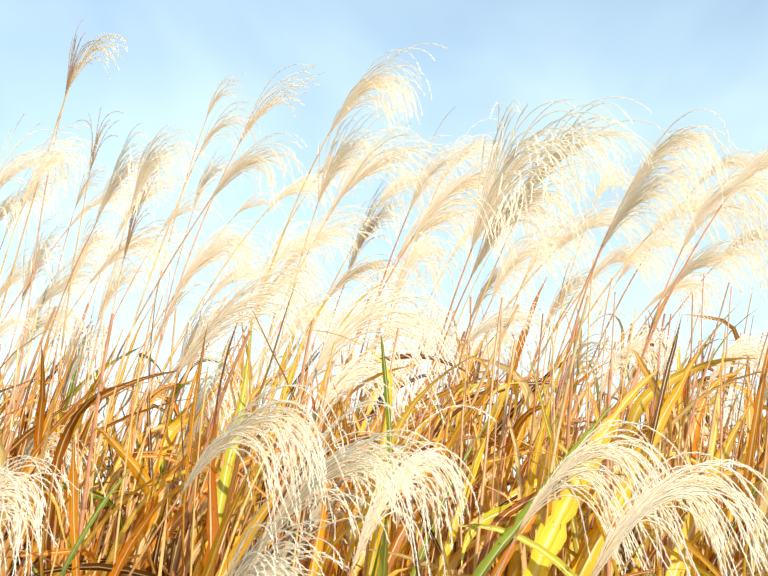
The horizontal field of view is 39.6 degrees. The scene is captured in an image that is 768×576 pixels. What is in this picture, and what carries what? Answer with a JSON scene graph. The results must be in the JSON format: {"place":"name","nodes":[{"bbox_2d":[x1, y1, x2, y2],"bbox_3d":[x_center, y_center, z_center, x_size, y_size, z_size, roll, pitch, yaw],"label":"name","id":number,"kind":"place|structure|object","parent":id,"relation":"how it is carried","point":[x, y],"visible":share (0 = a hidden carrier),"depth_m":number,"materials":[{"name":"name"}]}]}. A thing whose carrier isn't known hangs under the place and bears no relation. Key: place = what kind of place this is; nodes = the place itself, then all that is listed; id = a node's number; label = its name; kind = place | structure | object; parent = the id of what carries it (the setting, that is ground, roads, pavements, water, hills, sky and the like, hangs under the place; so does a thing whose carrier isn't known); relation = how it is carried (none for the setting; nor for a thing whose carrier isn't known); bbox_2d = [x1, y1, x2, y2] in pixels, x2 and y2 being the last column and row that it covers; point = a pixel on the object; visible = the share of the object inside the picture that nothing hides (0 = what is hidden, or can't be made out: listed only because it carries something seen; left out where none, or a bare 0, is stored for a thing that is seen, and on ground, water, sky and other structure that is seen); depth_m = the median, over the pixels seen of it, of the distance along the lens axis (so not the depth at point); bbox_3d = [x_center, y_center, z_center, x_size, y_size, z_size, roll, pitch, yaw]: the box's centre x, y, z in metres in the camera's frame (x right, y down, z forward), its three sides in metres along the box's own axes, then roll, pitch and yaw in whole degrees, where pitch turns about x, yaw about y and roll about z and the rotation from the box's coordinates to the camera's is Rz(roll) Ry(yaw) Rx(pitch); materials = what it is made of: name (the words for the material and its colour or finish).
{"place":"outdoors","nodes":[
{"label":"outdoors","id":0,"kind":"place"},
{"bbox_2d":[0,0,767,514],"label":"sky","id":1,"kind":"structure","parent":0,"point":[675,58],"materials":[{"name":"blue"}]},
{"label":"ground","id":2,"kind":"structure","parent":0,"visible":0},
{"bbox_2d":[0,210,141,514],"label":"grass stalks","id":3,"kind":"object","parent":2,"relation":"on","point":[2,377],"visible":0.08,"depth_m":3.44,"materials":[{"name":"brown plant"}]},
{"bbox_2d":[0,158,117,383],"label":"grass plumes","id":4,"kind":"object","parent":3,"relation":"on","point":[52,289],"visible":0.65,"depth_m":3.21,"materials":[{"name":"beige plant"}]},
{"bbox_2d":[0,308,168,558],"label":"grass stalks","id":5,"kind":"object","parent":2,"relation":"on","point":[19,441],"visible":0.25,"depth_m":2.40,"materials":[{"name":"brown plant"}]},
{"bbox_2d":[0,113,76,358],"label":"miscanthus plumes","id":6,"kind":"object","parent":5,"relation":"on","point":[9,174],"visible":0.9,"depth_m":2.88,"materials":[{"name":"beige plant"}]},
{"bbox_2d":[21,313,257,575],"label":"grass blades","id":7,"kind":"object","parent":2,"relation":"on","point":[120,561],"visible":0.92,"depth_m":1.96,"materials":[{"name":"orange plant"}]},
{"bbox_2d":[0,380,464,575],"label":"grass plumes","id":8,"kind":"object","parent":7,"relation":"attached to","point":[322,473],"visible":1,"depth_m":1.68,"materials":[{"name":"beige plant"}]},
{"bbox_2d":[0,122,492,574],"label":"grass stalks","id":9,"kind":"object","parent":2,"relation":"on","point":[177,414],"visible":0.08,"depth_m":3.19,"materials":[{"name":"brown plant"}]},
{"bbox_2d":[67,73,421,544],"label":"grass plumes","id":10,"kind":"object","parent":9,"relation":"on","point":[93,240],"visible":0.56,"depth_m":3.29,"materials":[{"name":"beige plant"}]},
{"bbox_2d":[0,90,496,575],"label":"grass stalks","id":11,"kind":"object","parent":2,"relation":"on","point":[220,551],"visible":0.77,"depth_m":2.24,"materials":[{"name":"yellow plant"}]},
{"bbox_2d":[2,19,470,575],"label":"grass plumes","id":12,"kind":"object","parent":11,"relation":"on","point":[350,373],"visible":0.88,"depth_m":2.78,"materials":[{"name":"beige plant"}]},
{"bbox_2d":[59,295,767,575],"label":"grass blades","id":13,"kind":"object","parent":2,"relation":"on","point":[548,542],"visible":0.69,"depth_m":1.89,"materials":[{"name":"yellow plant"}]},
{"bbox_2d":[351,405,767,575],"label":"grass plumes","id":14,"kind":"object","parent":13,"relation":"attached to","point":[651,499],"visible":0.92,"depth_m":1.61,"materials":[{"name":"beige plant"}]},
{"bbox_2d":[109,207,767,575],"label":"grass stalks","id":15,"kind":"object","parent":2,"relation":"on","point":[497,507],"visible":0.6,"depth_m":2.33,"materials":[{"name":"yellow plant"}]},
{"bbox_2d":[357,96,767,575],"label":"grass plumes","id":16,"kind":"object","parent":15,"relation":"on","point":[487,210],"visible":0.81,"depth_m":2.62,"materials":[{"name":"beige plant"}]},
{"bbox_2d":[241,192,760,570],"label":"grass stalks","id":17,"kind":"object","parent":2,"relation":"on","point":[519,349],"visible":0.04,"depth_m":3.15,"materials":[{"name":"brown plant"}]},
{"bbox_2d":[509,193,766,544],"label":"grass stalks","id":18,"kind":"object","parent":2,"relation":"on","point":[736,337],"visible":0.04,"depth_m":3.26,"materials":[{"name":"brown plant"}]},
{"bbox_2d":[691,147,767,303],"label":"miscanthus plumes","id":19,"kind":"object","parent":18,"relation":"on","point":[729,168],"visible":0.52,"depth_m":3.09,"materials":[{"name":"beige plant"}]},
{"bbox_2d":[514,450,767,575],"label":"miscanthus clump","id":20,"kind":"object","parent":2,"relation":"on","point":[704,572],"visible":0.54,"depth_m":1.89,"materials":[{"name":"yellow plant"}]},
{"bbox_2d":[604,273,767,575],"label":"grass stalks","id":21,"kind":"object","parent":2,"relation":"on","point":[752,417],"visible":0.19,"depth_m":2.46,"materials":[{"name":"brown plant"}]},
{"bbox_2d":[763,312,767,402],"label":"miscanthus plumes","id":22,"kind":"object","parent":21,"relation":"on","point":[765,393],"visible":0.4,"depth_m":2.62,"materials":[{"name":"beige plant"}]},
{"bbox_3d":[0.847,1.620,3.734,1.123,1.827,1.036,0,-15,1],"label":"miscanthus clump","id":23,"kind":"object","parent":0,"visible":0},
{"bbox_2d":[378,119,725,540],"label":"grass plumes","id":24,"kind":"object","parent":23,"relation":"on","point":[636,256],"visible":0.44,"depth_m":3.18,"materials":[{"name":"beige plant"}]}
]}

